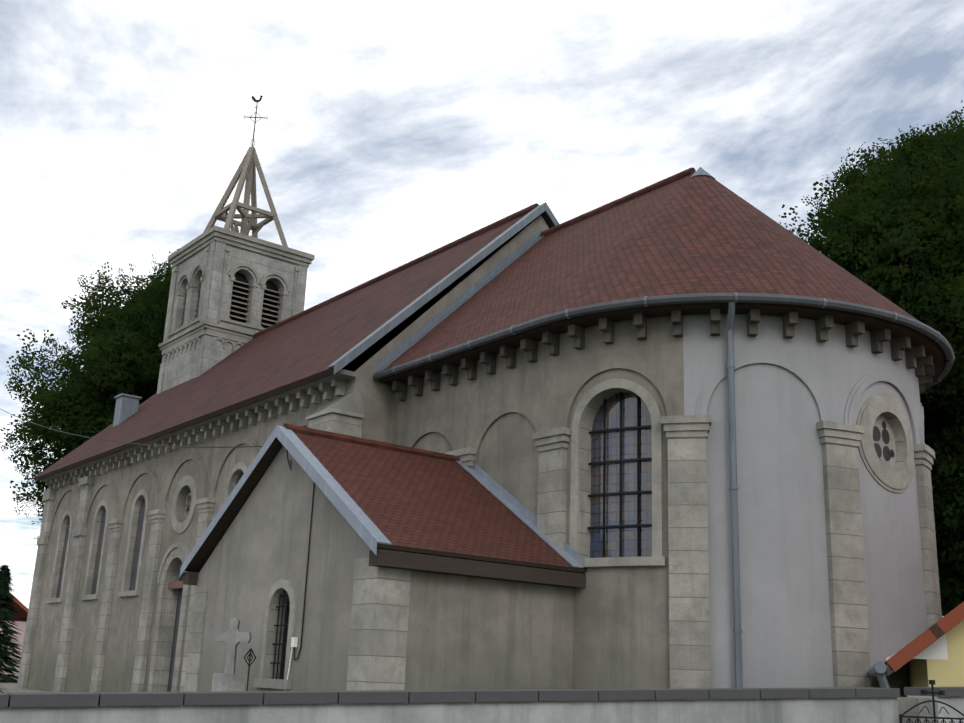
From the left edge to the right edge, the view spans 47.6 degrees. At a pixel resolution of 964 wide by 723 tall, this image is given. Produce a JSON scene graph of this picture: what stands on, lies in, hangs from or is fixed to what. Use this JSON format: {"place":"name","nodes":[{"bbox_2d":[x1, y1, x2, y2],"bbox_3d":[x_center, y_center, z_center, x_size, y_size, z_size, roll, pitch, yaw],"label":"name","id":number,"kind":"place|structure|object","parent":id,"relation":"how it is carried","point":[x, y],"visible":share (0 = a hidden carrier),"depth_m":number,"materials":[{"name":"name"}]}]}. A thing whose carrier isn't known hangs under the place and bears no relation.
{"place":"outdoors","nodes":[
{"label":"outdoors","id":0,"kind":"place"},
{"bbox_2d":[0,679,47,692],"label":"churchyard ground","id":1,"kind":"structure","parent":0,"point":[10,687],"depth_m":34.70,"materials":[{"name":"grey gravel"}]},
{"bbox_2d":[0,565,23,682],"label":"spruce tree","id":2,"kind":"object","parent":1,"relation":"on","point":[5,601],"depth_m":46.24,"materials":[{"name":"green plant"}]},
{"bbox_2d":[0,592,27,679],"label":"pink house","id":3,"kind":"structure","parent":1,"relation":"on","point":[20,618],"depth_m":53.59,"materials":[{"name":"tile"}]},
{"bbox_2d":[0,248,179,538],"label":"tree","id":4,"kind":"object","parent":1,"relation":"on","point":[130,334],"depth_m":57.26,"materials":[{"name":"green plant"}]},
{"bbox_2d":[211,617,251,690],"bbox_3d":[-3.967,4.891,17.189,0.600,1.697,0.600,15,-20,-36],"label":"stone cross","id":5,"kind":"object","parent":1,"relation":"on","point":[233,636],"visible":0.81,"depth_m":17.18,"materials":[{"name":"grey stone"}]},
{"bbox_2d":[244,648,255,690],"bbox_3d":[-3.491,4.877,16.241,0.193,1.191,0.023,2,-16,0],"label":"grave iron ornament","id":6,"kind":"object","parent":1,"relation":"on","point":[249,656],"visible":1,"depth_m":16.35,"materials":[{"name":"black metal"}]},
{"bbox_2d":[26,215,548,691],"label":"church nave","id":7,"kind":"structure","parent":1,"relation":"on","point":[160,477],"depth_m":30.03,"materials":[{"name":"grey stone"}]},
{"bbox_2d":[33,167,919,572],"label":"roof","id":8,"kind":"structure","parent":7,"relation":"on","point":[683,233],"depth_m":20.76,"materials":[{"name":"red tile"}]},
{"bbox_2d":[1,409,282,447],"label":"utility wire","id":9,"kind":"object","parent":8,"relation":"attached to","point":[148,444],"visible":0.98,"depth_m":24.14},
{"bbox_2d":[113,167,715,576],"bbox_3d":[-3.587,1.799,30.248,13.734,9.910,24.600,15,-20,-36],"label":"roof flashing","id":10,"kind":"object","parent":8,"relation":"attached to","point":[362,524],"visible":0.65,"depth_m":20.61,"materials":[{"name":"grey metal"}]},
{"bbox_2d":[373,292,954,687],"bbox_3d":[4.221,3.571,21.304,9.324,7.012,9.760,15,-20,-36],"label":"gutter and downspout","id":11,"kind":"object","parent":8,"relation":"attached to","point":[731,299],"visible":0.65,"depth_m":17.85,"materials":[{"name":"grey metal"}]},
{"bbox_2d":[17,302,944,691],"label":"stone trim","id":12,"kind":"structure","parent":7,"relation":"attached to","point":[379,624],"depth_m":18.40,"materials":[{"name":"beige stone"}]},
{"bbox_2d":[197,446,573,690],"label":"sacristy walls","id":13,"kind":"structure","parent":1,"relation":"on","point":[468,633],"depth_m":17.27,"materials":[{"name":"grey paint"}]},
{"bbox_2d":[285,449,314,690],"bbox_3d":[-3.124,3.537,17.701,0.092,4.568,1.022,15,-21,-38],"label":"electrical conduit","id":14,"kind":"object","parent":13,"relation":"attached to","point":[294,640],"visible":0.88,"depth_m":17.25,"materials":[{"name":"black rubber"},{"name":"white plastic"}]},
{"bbox_2d":[0,687,963,722],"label":"boundary wall","id":15,"kind":"structure","parent":1,"relation":"on","point":[787,705],"depth_m":9.13,"materials":[{"name":"concrete"}]},
{"bbox_2d":[393,314,927,696],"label":"church apse","id":16,"kind":"structure","parent":1,"relation":"on","point":[790,393],"depth_m":17.93,"materials":[{"name":"grey paint"}]},
{"bbox_2d":[897,697,931,722],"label":"gate post","id":17,"kind":"object","parent":1,"relation":"on","point":[905,704],"visible":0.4,"depth_m":11.33,"materials":[{"name":"concrete"}]},
{"bbox_2d":[899,680,963,722],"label":"iron gate","id":18,"kind":"structure","parent":17,"relation":"attached to","point":[925,692],"depth_m":10.90,"materials":[{"name":"metal"}]},
{"bbox_2d":[157,225,314,393],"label":"church tower","id":19,"kind":"structure","parent":0,"point":[194,348],"depth_m":39.80,"materials":[{"name":"grey stone"}]},
{"bbox_2d":[167,251,297,339],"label":"belfry columns","id":20,"kind":"structure","parent":19,"relation":"attached to","point":[230,297],"depth_m":39.72,"materials":[{"name":"grey stone"}]},
{"bbox_2d":[203,146,287,246],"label":"spire frame","id":21,"kind":"object","parent":19,"relation":"on","point":[248,166],"visible":0.48,"depth_m":42.27,"materials":[{"name":"grey wood"}]},
{"bbox_2d":[244,95,267,146],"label":"weather vane","id":22,"kind":"object","parent":21,"relation":"on","point":[257,101],"visible":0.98,"depth_m":43.41,"materials":[{"name":"grey metal"}]},
{"bbox_2d":[0,0,963,616],"label":"sky","id":23,"kind":"structure","parent":0,"point":[394,132],"materials":[{"name":"white"}]},
{"bbox_2d":[779,100,963,615],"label":"tree","id":24,"kind":"object","parent":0,"point":[892,230],"depth_m":30.33,"materials":[{"name":"green plant"}]},
{"label":"road","id":25,"kind":"structure","parent":0,"visible":0},
{"bbox_2d":[884,601,963,686],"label":"yellow house","id":26,"kind":"structure","parent":25,"relation":"on","point":[935,651],"depth_m":13.69,"materials":[{"name":"tile"}]},
{"bbox_2d":[868,661,889,687],"bbox_3d":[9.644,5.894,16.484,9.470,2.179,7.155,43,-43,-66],"label":"downspout","id":27,"kind":"object","parent":26,"relation":"attached to","point":[878,669],"visible":0.46,"depth_m":13.60,"materials":[{"name":"grey metal"}]}
]}

